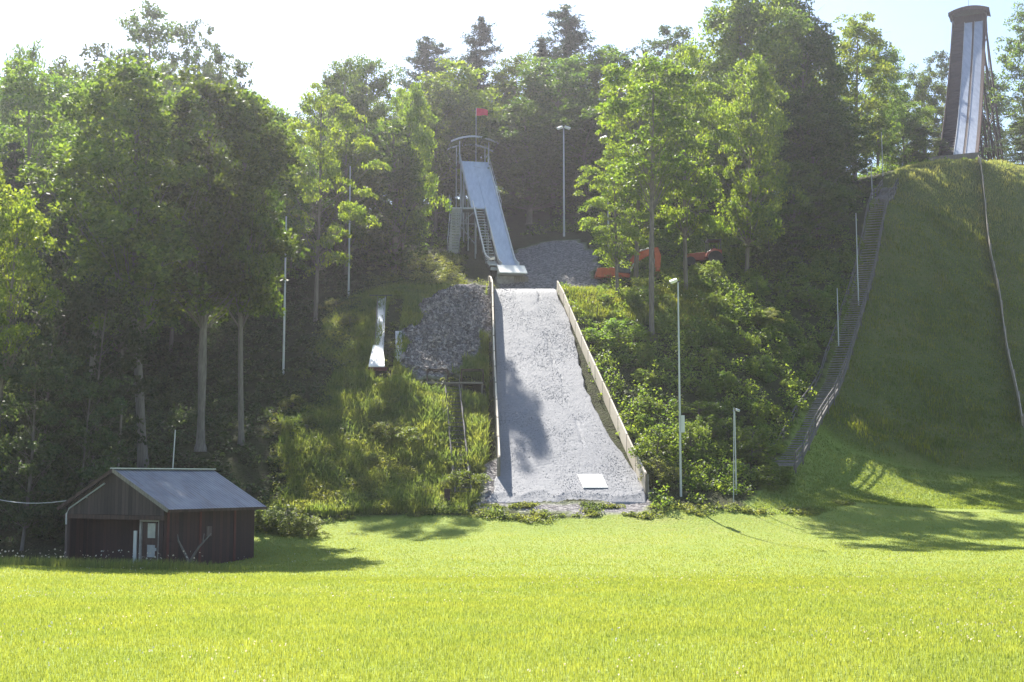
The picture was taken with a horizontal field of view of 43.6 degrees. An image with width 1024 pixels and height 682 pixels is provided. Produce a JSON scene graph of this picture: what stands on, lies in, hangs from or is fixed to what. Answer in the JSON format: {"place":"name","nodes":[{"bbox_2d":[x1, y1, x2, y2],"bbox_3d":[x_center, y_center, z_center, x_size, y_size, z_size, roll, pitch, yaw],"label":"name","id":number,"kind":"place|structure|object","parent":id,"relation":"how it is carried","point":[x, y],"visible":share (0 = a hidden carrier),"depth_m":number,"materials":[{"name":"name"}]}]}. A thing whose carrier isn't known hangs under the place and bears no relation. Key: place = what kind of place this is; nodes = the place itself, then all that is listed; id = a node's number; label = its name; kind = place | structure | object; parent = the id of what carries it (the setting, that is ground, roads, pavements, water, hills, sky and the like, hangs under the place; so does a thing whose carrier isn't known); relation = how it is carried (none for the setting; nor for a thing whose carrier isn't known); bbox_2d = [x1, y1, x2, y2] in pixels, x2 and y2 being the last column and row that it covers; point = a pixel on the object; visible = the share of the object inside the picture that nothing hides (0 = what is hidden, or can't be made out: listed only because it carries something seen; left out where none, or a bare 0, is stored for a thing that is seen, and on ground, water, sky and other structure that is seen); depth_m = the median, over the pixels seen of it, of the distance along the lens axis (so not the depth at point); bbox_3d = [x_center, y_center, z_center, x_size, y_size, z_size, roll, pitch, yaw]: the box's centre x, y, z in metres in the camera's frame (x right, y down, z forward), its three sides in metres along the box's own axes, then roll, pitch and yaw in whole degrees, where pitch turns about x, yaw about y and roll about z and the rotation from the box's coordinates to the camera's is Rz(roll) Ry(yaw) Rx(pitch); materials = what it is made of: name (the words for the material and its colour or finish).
{"place":"outdoors","nodes":[
{"label":"outdoors","id":0,"kind":"place"},
{"bbox_2d":[0,161,1023,681],"bbox_3d":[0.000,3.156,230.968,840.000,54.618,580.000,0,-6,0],"label":"ground","id":1,"kind":"structure","parent":0,"point":[548,259],"depth_m":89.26,"materials":[{"name":"green plant"}]},
{"bbox_2d":[0,162,43,479],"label":"leafy tree","id":2,"kind":"object","parent":1,"relation":"on","point":[8,268],"visible":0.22,"depth_m":67.31,"materials":[{"name":"green plant"}]},
{"bbox_2d":[0,37,46,167],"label":"leafy tree","id":3,"kind":"object","parent":1,"relation":"on","point":[30,54],"visible":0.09,"depth_m":114.64,"materials":[{"name":"green plant"}]},
{"bbox_2d":[0,141,61,415],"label":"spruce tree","id":4,"kind":"object","parent":1,"relation":"on","point":[15,155],"visible":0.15,"depth_m":87.47,"materials":[{"name":"green plant"}]},
{"bbox_2d":[0,187,64,424],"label":"tall tree","id":5,"kind":"object","parent":1,"relation":"on","point":[35,222],"visible":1,"depth_m":62.42,"materials":[{"name":"green plant"}]},
{"bbox_2d":[0,57,88,375],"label":"tall tree","id":6,"kind":"object","parent":1,"relation":"on","point":[31,97],"visible":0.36,"depth_m":92.98,"materials":[{"name":"green plant"}]},
{"bbox_2d":[0,59,94,246],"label":"leafy tree","id":7,"kind":"object","parent":1,"relation":"on","point":[67,70],"visible":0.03,"depth_m":110.25,"materials":[{"name":"green plant"}]},
{"bbox_2d":[0,249,123,532],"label":"understory tree","id":8,"kind":"object","parent":1,"relation":"on","point":[74,303],"visible":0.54,"depth_m":66.40,"materials":[{"name":"green plant"}]},
{"bbox_2d":[0,335,127,550],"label":"understory tree","id":9,"kind":"object","parent":1,"relation":"on","point":[29,516],"visible":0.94,"depth_m":62.23,"materials":[{"name":"green plant"}]},
{"bbox_2d":[23,155,124,388],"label":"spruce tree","id":10,"kind":"object","parent":1,"relation":"on","point":[71,235],"visible":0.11,"depth_m":90.29,"materials":[{"name":"green plant"}]},
{"bbox_2d":[30,371,136,533],"bbox_3d":[-21.166,5.867,63.512,5.451,8.828,7.938,2,-5,-23],"label":"understory tree","id":11,"kind":"object","parent":1,"relation":"on","point":[110,385],"visible":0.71,"depth_m":63.20,"materials":[{"name":"green plant"}]},
{"bbox_2d":[47,42,127,122],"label":"sparse tree","id":12,"kind":"object","parent":1,"relation":"on","point":[85,49],"visible":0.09,"depth_m":114.48,"materials":[{"name":"green plant"}]},
{"bbox_2d":[18,62,171,403],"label":"tall tree","id":13,"kind":"object","parent":1,"relation":"on","point":[54,216],"visible":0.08,"depth_m":84.39,"materials":[{"name":"green plant"}]},
{"bbox_2d":[13,276,189,489],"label":"understory tree","id":14,"kind":"object","parent":1,"relation":"on","point":[141,385],"visible":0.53,"depth_m":67.04,"materials":[{"name":"green plant"}]},
{"bbox_2d":[1,52,224,467],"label":"tall tree","id":15,"kind":"object","parent":1,"relation":"on","point":[138,111],"visible":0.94,"depth_m":71.90,"materials":[{"name":"green plant"}]},
{"bbox_2d":[76,132,186,384],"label":"leafy tree","id":16,"kind":"object","parent":1,"relation":"on","point":[171,323],"visible":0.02,"depth_m":93.81,"materials":[{"name":"green plant"}]},
{"bbox_2d":[0,555,276,570],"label":"tall grass","id":17,"kind":"structure","parent":1,"relation":"on","point":[131,564],"depth_m":49.15,"materials":[{"name":"green plant"}]},
{"bbox_2d":[57,468,266,567],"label":"wooden shed","id":18,"kind":"structure","parent":1,"relation":"on","point":[158,510],"depth_m":54.44,"materials":[{"name":"wood"}]},
{"bbox_2d":[142,523,157,562],"bbox_3d":[-14.857,8.574,52.563,0.950,2.194,0.125,-3,-7,29],"label":"door","id":19,"kind":"structure","parent":18,"relation":"in","point":[149,535],"depth_m":52.61,"materials":[{"name":"brown wood"}]},
{"bbox_2d":[96,0,229,163],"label":"sparse tree","id":20,"kind":"object","parent":1,"relation":"on","point":[139,30],"visible":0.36,"depth_m":116.72,"materials":[{"name":"green plant"}]},
{"bbox_2d":[150,19,229,268],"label":"sparse tree","id":21,"kind":"object","parent":1,"relation":"on","point":[205,43],"visible":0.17,"depth_m":119.53,"materials":[{"name":"green plant"}]},
{"bbox_2d":[0,245,383,544],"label":"undergrowth","id":22,"kind":"object","parent":1,"relation":"on","point":[219,422],"visible":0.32,"depth_m":88.78,"materials":[{"name":"green plant"}]},
{"bbox_2d":[124,64,309,451],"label":"tall tree","id":23,"kind":"object","parent":1,"relation":"on","point":[241,196],"visible":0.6,"depth_m":75.33,"materials":[{"name":"green plant"}]},
{"bbox_2d":[178,48,268,265],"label":"sparse tree","id":24,"kind":"object","parent":1,"relation":"on","point":[212,74],"visible":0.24,"depth_m":111.43,"materials":[{"name":"green plant"}]},
{"bbox_2d":[192,89,306,445],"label":"tall tree","id":25,"kind":"object","parent":1,"relation":"on","point":[252,257],"visible":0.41,"depth_m":76.61,"materials":[{"name":"green plant"}]},
{"bbox_2d":[232,121,334,301],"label":"leafy tree","id":26,"kind":"object","parent":1,"relation":"on","point":[290,223],"visible":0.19,"depth_m":107.57,"materials":[{"name":"green plant"}]},
{"bbox_2d":[255,505,321,536],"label":"shrub","id":27,"kind":"object","parent":1,"relation":"on","point":[280,530],"visible":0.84,"depth_m":65.30,"materials":[{"name":"green plant"}]},
{"bbox_2d":[268,82,391,321],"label":"maple tree","id":28,"kind":"object","parent":1,"relation":"on","point":[346,114],"visible":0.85,"depth_m":100.44,"materials":[{"name":"green plant"}]},
{"bbox_2d":[288,139,376,252],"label":"leafy tree","id":29,"kind":"object","parent":1,"relation":"on","point":[342,164],"visible":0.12,"depth_m":117.71,"materials":[{"name":"green plant"}]},
{"bbox_2d":[297,53,391,245],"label":"leafy tree","id":30,"kind":"object","parent":1,"relation":"on","point":[344,74],"visible":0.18,"depth_m":126.96,"materials":[{"name":"green plant"}]},
{"bbox_2d":[311,114,387,274],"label":"leafy tree","id":31,"kind":"object","parent":1,"relation":"on","point":[363,177],"visible":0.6,"depth_m":113.82,"materials":[{"name":"green plant"}]},
{"bbox_2d":[324,54,420,240],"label":"leafy tree","id":32,"kind":"object","parent":1,"relation":"on","point":[381,84],"visible":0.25,"depth_m":130.69,"materials":[{"name":"green plant"}]},
{"bbox_2d":[368,295,391,370],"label":"metal inrun","id":33,"kind":"object","parent":1,"relation":"on","point":[377,363],"visible":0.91,"depth_m":91.55,"materials":[{"name":"silver metal"}]},
{"bbox_2d":[256,248,509,517],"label":"undergrowth","id":34,"kind":"object","parent":1,"relation":"on","point":[457,257],"visible":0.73,"depth_m":79.74,"materials":[{"name":"green plant"}]},
{"bbox_2d":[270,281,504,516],"bbox_3d":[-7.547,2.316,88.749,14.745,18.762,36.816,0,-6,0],"label":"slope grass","id":35,"kind":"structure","parent":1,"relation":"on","point":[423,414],"depth_m":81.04,"materials":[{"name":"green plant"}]},
{"bbox_2d":[360,118,432,273],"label":"narrow tree","id":36,"kind":"object","parent":1,"relation":"on","point":[396,178],"visible":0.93,"depth_m":113.29,"materials":[{"name":"green plant"}]},
{"bbox_2d":[371,82,452,269],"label":"leafy tree","id":37,"kind":"object","parent":1,"relation":"on","point":[416,118],"visible":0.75,"depth_m":114.86,"materials":[{"name":"green plant"}]},
{"bbox_2d":[341,297,488,424],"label":"weeds","id":38,"kind":"object","parent":1,"relation":"on","point":[392,299],"visible":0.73,"depth_m":88.86,"materials":[{"name":"green plant"}]},
{"bbox_2d":[390,35,447,177],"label":"pine tree","id":39,"kind":"object","parent":1,"relation":"on","point":[423,58],"visible":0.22,"depth_m":156.29,"materials":[{"name":"green plant"}]},
{"bbox_2d":[383,75,481,232],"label":"leafy tree","id":40,"kind":"object","parent":1,"relation":"on","point":[453,119],"visible":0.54,"depth_m":135.49,"materials":[{"name":"green plant"}]},
{"bbox_2d":[400,285,493,374],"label":"gravel","id":41,"kind":"structure","parent":1,"relation":"on","point":[436,315],"depth_m":96.82,"materials":[{"name":"grey gravel"}]},
{"bbox_2d":[445,374,471,492],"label":"slope ladder","id":42,"kind":"object","parent":1,"relation":"on","point":[463,426],"visible":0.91,"depth_m":81.19,"materials":[{"name":"brown wood"}]},
{"bbox_2d":[447,194,476,258],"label":"stair tower","id":43,"kind":"structure","parent":1,"relation":"on","point":[451,241],"depth_m":121.82,"materials":[{"name":"metal"}]},
{"bbox_2d":[401,56,523,218],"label":"leafy tree","id":44,"kind":"object","parent":1,"relation":"on","point":[468,78],"visible":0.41,"depth_m":139.75,"materials":[{"name":"green plant"}]},
{"bbox_2d":[455,16,507,111],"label":"pine tree","id":45,"kind":"object","parent":1,"relation":"on","point":[481,29],"visible":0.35,"depth_m":158.28,"materials":[{"name":"green plant"}]},
{"bbox_2d":[447,135,527,283],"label":"inrun","id":46,"kind":"object","parent":1,"relation":"on","point":[479,185],"visible":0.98,"depth_m":122.65,"materials":[{"name":"metal"}]},
{"bbox_2d":[487,276,499,476],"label":"side wall","id":47,"kind":"structure","parent":1,"relation":"on","point":[490,280],"depth_m":87.62,"materials":[{"name":"brown wood"}]},
{"bbox_2d":[463,50,555,194],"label":"leafy tree","id":48,"kind":"object","parent":1,"relation":"on","point":[506,88],"visible":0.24,"depth_m":144.98,"materials":[{"name":"green plant"}]},
{"bbox_2d":[0,549,1023,681],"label":"clover blossom","id":49,"kind":"object","parent":1,"relation":"on","point":[563,586],"visible":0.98,"depth_m":21.57,"materials":[{"name":"white plant"}]},
{"bbox_2d":[443,95,606,224],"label":"leafy tree","id":50,"kind":"object","parent":1,"relation":"on","point":[532,190],"visible":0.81,"depth_m":132.60,"materials":[{"name":"green plant"}]},
{"bbox_2d":[496,55,605,202],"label":"leafy tree","id":51,"kind":"object","parent":1,"relation":"on","point":[566,68],"visible":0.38,"depth_m":139.63,"materials":[{"name":"green plant"}]},
{"bbox_2d":[529,3,600,183],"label":"pine tree","id":52,"kind":"object","parent":1,"relation":"on","point":[572,39],"visible":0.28,"depth_m":155.88,"materials":[{"name":"green plant"}]},
{"bbox_2d":[478,500,651,516],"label":"weeds","id":53,"kind":"object","parent":1,"relation":"on","point":[595,509],"visible":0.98,"depth_m":72.44,"materials":[{"name":"green plant"}]},
{"bbox_2d":[486,289,645,503],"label":"landing ramp","id":54,"kind":"structure","parent":1,"relation":"on","point":[533,464],"depth_m":84.10,"materials":[{"name":"grey gravel"}]},
{"bbox_2d":[294,499,855,523],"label":"weeds","id":55,"kind":"object","parent":1,"relation":"on","point":[651,514],"visible":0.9,"depth_m":71.49,"materials":[{"name":"green plant"}]},
{"bbox_2d":[509,93,648,212],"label":"leafy tree","id":56,"kind":"object","parent":1,"relation":"on","point":[590,116],"visible":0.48,"depth_m":132.86,"materials":[{"name":"green plant"}]},
{"bbox_2d":[557,281,648,496],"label":"side wall","id":57,"kind":"structure","parent":1,"relation":"on","point":[616,418],"depth_m":85.52,"materials":[{"name":"brown wood"}]},
{"bbox_2d":[559,42,655,165],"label":"leafy tree","id":58,"kind":"object","parent":1,"relation":"on","point":[592,67],"visible":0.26,"depth_m":145.54,"materials":[{"name":"green plant"}]},
{"bbox_2d":[584,318,653,349],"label":"shrub","id":59,"kind":"object","parent":1,"relation":"on","point":[612,324],"visible":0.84,"depth_m":95.04,"materials":[{"name":"green plant"}]},
{"bbox_2d":[573,143,670,294],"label":"maple tree","id":60,"kind":"object","parent":1,"relation":"on","point":[616,257],"visible":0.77,"depth_m":105.05,"materials":[{"name":"green plant"}]},
{"bbox_2d":[594,247,660,284],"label":"excavator","id":61,"kind":"object","parent":1,"relation":"on","point":[602,273],"visible":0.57,"depth_m":110.39,"materials":[{"name":"orange paint"}]},
{"bbox_2d":[595,69,687,285],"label":"maple tree","id":62,"kind":"object","parent":1,"relation":"on","point":[637,204],"visible":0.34,"depth_m":109.39,"materials":[{"name":"green plant"}]},
{"bbox_2d":[562,283,733,342],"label":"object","id":63,"kind":"structure","parent":1,"relation":"on","point":[631,313],"depth_m":102.61,"materials":[{"name":"green plant"}]},
{"bbox_2d":[591,52,715,340],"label":"tall tree","id":64,"kind":"object","parent":1,"relation":"on","point":[676,124],"visible":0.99,"depth_m":97.98,"materials":[{"name":"green plant"}]},
{"bbox_2d":[628,422,691,467],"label":"shrub","id":65,"kind":"object","parent":1,"relation":"on","point":[660,442],"visible":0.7,"depth_m":78.23,"materials":[{"name":"green plant"}]},
{"bbox_2d":[635,456,685,488],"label":"shrub","id":66,"kind":"object","parent":1,"relation":"on","point":[661,475],"visible":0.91,"depth_m":75.79,"materials":[{"name":"green plant"}]},
{"bbox_2d":[619,24,712,115],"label":"sparse tree","id":67,"kind":"object","parent":1,"relation":"on","point":[664,43],"visible":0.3,"depth_m":154.46,"materials":[{"name":"green plant"}]},
{"bbox_2d":[367,154,982,271],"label":"undergrowth","id":68,"kind":"object","parent":1,"relation":"on","point":[576,204],"visible":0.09,"depth_m":132.47,"materials":[{"name":"green plant"}]},
{"bbox_2d":[669,278,684,496],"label":"lamp pole","id":69,"kind":"object","parent":1,"relation":"on","point":[681,417],"visible":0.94,"depth_m":74.94,"materials":[{"name":"metal"}]},
{"bbox_2d":[626,37,740,288],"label":"maple tree","id":70,"kind":"object","parent":1,"relation":"on","point":[685,223],"visible":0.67,"depth_m":107.30,"materials":[{"name":"green plant"}]},
{"bbox_2d":[675,421,711,454],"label":"shrub","id":71,"kind":"object","parent":1,"relation":"on","point":[700,430],"visible":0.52,"depth_m":81.81,"materials":[{"name":"green plant"}]},
{"bbox_2d":[676,400,736,420],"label":"shrub","id":72,"kind":"object","parent":1,"relation":"on","point":[699,404],"visible":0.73,"depth_m":86.57,"materials":[{"name":"green plant"}]},
{"bbox_2d":[545,212,868,508],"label":"undergrowth","id":73,"kind":"object","parent":1,"relation":"on","point":[695,481],"visible":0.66,"depth_m":99.11,"materials":[{"name":"green plant"}]},
{"bbox_2d":[662,0,813,206],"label":"leafy tree","id":74,"kind":"object","parent":1,"relation":"on","point":[735,20],"visible":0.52,"depth_m":132.45,"materials":[{"name":"green plant"}]},
{"bbox_2d":[721,423,786,466],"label":"shrub","id":75,"kind":"object","parent":1,"relation":"on","point":[749,441],"visible":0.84,"depth_m":82.41,"materials":[{"name":"green plant"}]},
{"bbox_2d":[706,53,809,274],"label":"leafy tree","id":76,"kind":"object","parent":1,"relation":"on","point":[767,122],"visible":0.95,"depth_m":115.51,"materials":[{"name":"green plant"}]},
{"bbox_2d":[728,215,807,276],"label":"understory tree","id":77,"kind":"object","parent":1,"relation":"on","point":[756,249],"visible":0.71,"depth_m":117.11,"materials":[{"name":"green plant"}]},
{"bbox_2d":[746,464,801,490],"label":"shrub","id":78,"kind":"object","parent":1,"relation":"on","point":[770,479],"visible":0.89,"depth_m":78.79,"materials":[{"name":"green plant"}]},
{"bbox_2d":[712,0,858,199],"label":"leafy tree","id":79,"kind":"object","parent":1,"relation":"on","point":[800,4],"visible":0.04,"depth_m":145.59,"materials":[{"name":"green plant"}]},
{"bbox_2d":[733,160,863,259],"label":"leafy tree","id":80,"kind":"object","parent":1,"relation":"on","point":[789,210],"visible":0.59,"depth_m":123.36,"materials":[{"name":"green plant"}]},
{"bbox_2d":[745,6,866,190],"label":"leafy tree","id":81,"kind":"object","parent":1,"relation":"on","point":[816,52],"visible":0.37,"depth_m":137.21,"materials":[{"name":"green plant"}]},
{"bbox_2d":[743,85,875,235],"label":"leafy tree","id":82,"kind":"object","parent":1,"relation":"on","point":[817,114],"visible":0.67,"depth_m":129.22,"materials":[{"name":"green plant"}]},
{"bbox_2d":[785,283,836,312],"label":"shrub","id":83,"kind":"object","parent":1,"relation":"on","point":[810,294],"visible":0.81,"depth_m":112.18,"materials":[{"name":"green plant"}]},
{"bbox_2d":[767,178,898,472],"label":"hill stairway","id":84,"kind":"object","parent":1,"relation":"on","point":[889,195],"visible":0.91,"depth_m":107.68,"materials":[{"name":"grey wood"}]},
{"bbox_2d":[811,11,897,181],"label":"leafy tree","id":85,"kind":"object","parent":1,"relation":"on","point":[854,29],"visible":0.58,"depth_m":157.29,"materials":[{"name":"green plant"}]},
{"bbox_2d":[828,95,890,183],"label":"leafy tree","id":86,"kind":"object","parent":1,"relation":"on","point":[861,143],"visible":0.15,"depth_m":149.12,"materials":[{"name":"green plant"}]},
{"bbox_2d":[850,38,911,169],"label":"leafy tree","id":87,"kind":"object","parent":1,"relation":"on","point":[893,58],"visible":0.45,"depth_m":167.01,"materials":[{"name":"green plant"}]},
{"bbox_2d":[752,414,1023,516],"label":"outrun grass","id":88,"kind":"structure","parent":1,"relation":"on","point":[877,500],"depth_m":85.03,"materials":[{"name":"green plant"}]},
{"bbox_2d":[874,101,937,166],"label":"leafy tree","id":89,"kind":"object","parent":1,"relation":"on","point":[910,119],"visible":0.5,"depth_m":174.78,"materials":[{"name":"green plant"}]},
{"bbox_2d":[890,63,946,157],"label":"leafy tree","id":90,"kind":"object","parent":1,"relation":"on","point":[921,94],"visible":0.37,"depth_m":191.76,"materials":[{"name":"green plant"}]},
{"bbox_2d":[816,197,1023,475],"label":"hill grass","id":91,"kind":"structure","parent":1,"relation":"on","point":[897,407],"depth_m":111.95,"materials":[{"name":"green plant"}]},
{"bbox_2d":[896,124,953,162],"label":"understory tree","id":92,"kind":"object","parent":1,"relation":"on","point":[930,140],"visible":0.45,"depth_m":174.23,"materials":[{"name":"green plant"}]},
{"bbox_2d":[912,50,949,139],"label":"sparse tree","id":93,"kind":"object","parent":1,"relation":"on","point":[941,56],"visible":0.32,"depth_m":208.81,"materials":[{"name":"green plant"}]},
{"bbox_2d":[887,158,1023,241],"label":"dry grass","id":94,"kind":"structure","parent":1,"relation":"on","point":[956,165],"depth_m":146.27,"materials":[{"name":"green plant"}]},
{"bbox_2d":[929,0,1003,160],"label":"inrun tower","id":95,"kind":"structure","parent":1,"relation":"on","point":[964,92],"depth_m":189.02,"materials":[{"name":"grey wood"}]},
{"bbox_2d":[964,69,1023,163],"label":"leafy tree","id":96,"kind":"object","parent":1,"relation":"on","point":[1002,88],"visible":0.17,"depth_m":225.82,"materials":[{"name":"green plant"}]},
{"bbox_2d":[978,155,1023,427],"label":"hill edge board","id":97,"kind":"object","parent":1,"relation":"on","point":[1005,336],"visible":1,"depth_m":120.67,"materials":[{"name":"grey wood"}]},
{"bbox_2d":[983,1,1023,139],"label":"leafy tree","id":98,"kind":"object","parent":1,"relation":"on","point":[1013,53],"visible":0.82,"depth_m":187.71,"materials":[{"name":"green plant"}]},
{"bbox_2d":[984,123,1023,164],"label":"understory tree","id":99,"kind":"object","parent":1,"relation":"on","point":[1020,147],"visible":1,"depth_m":163.19,"materials":[{"name":"green plant"}]},
{"bbox_2d":[0,0,1023,206],"label":"sky","id":100,"kind":"structure","parent":0,"point":[289,44],"materials":[{"name":"white"}]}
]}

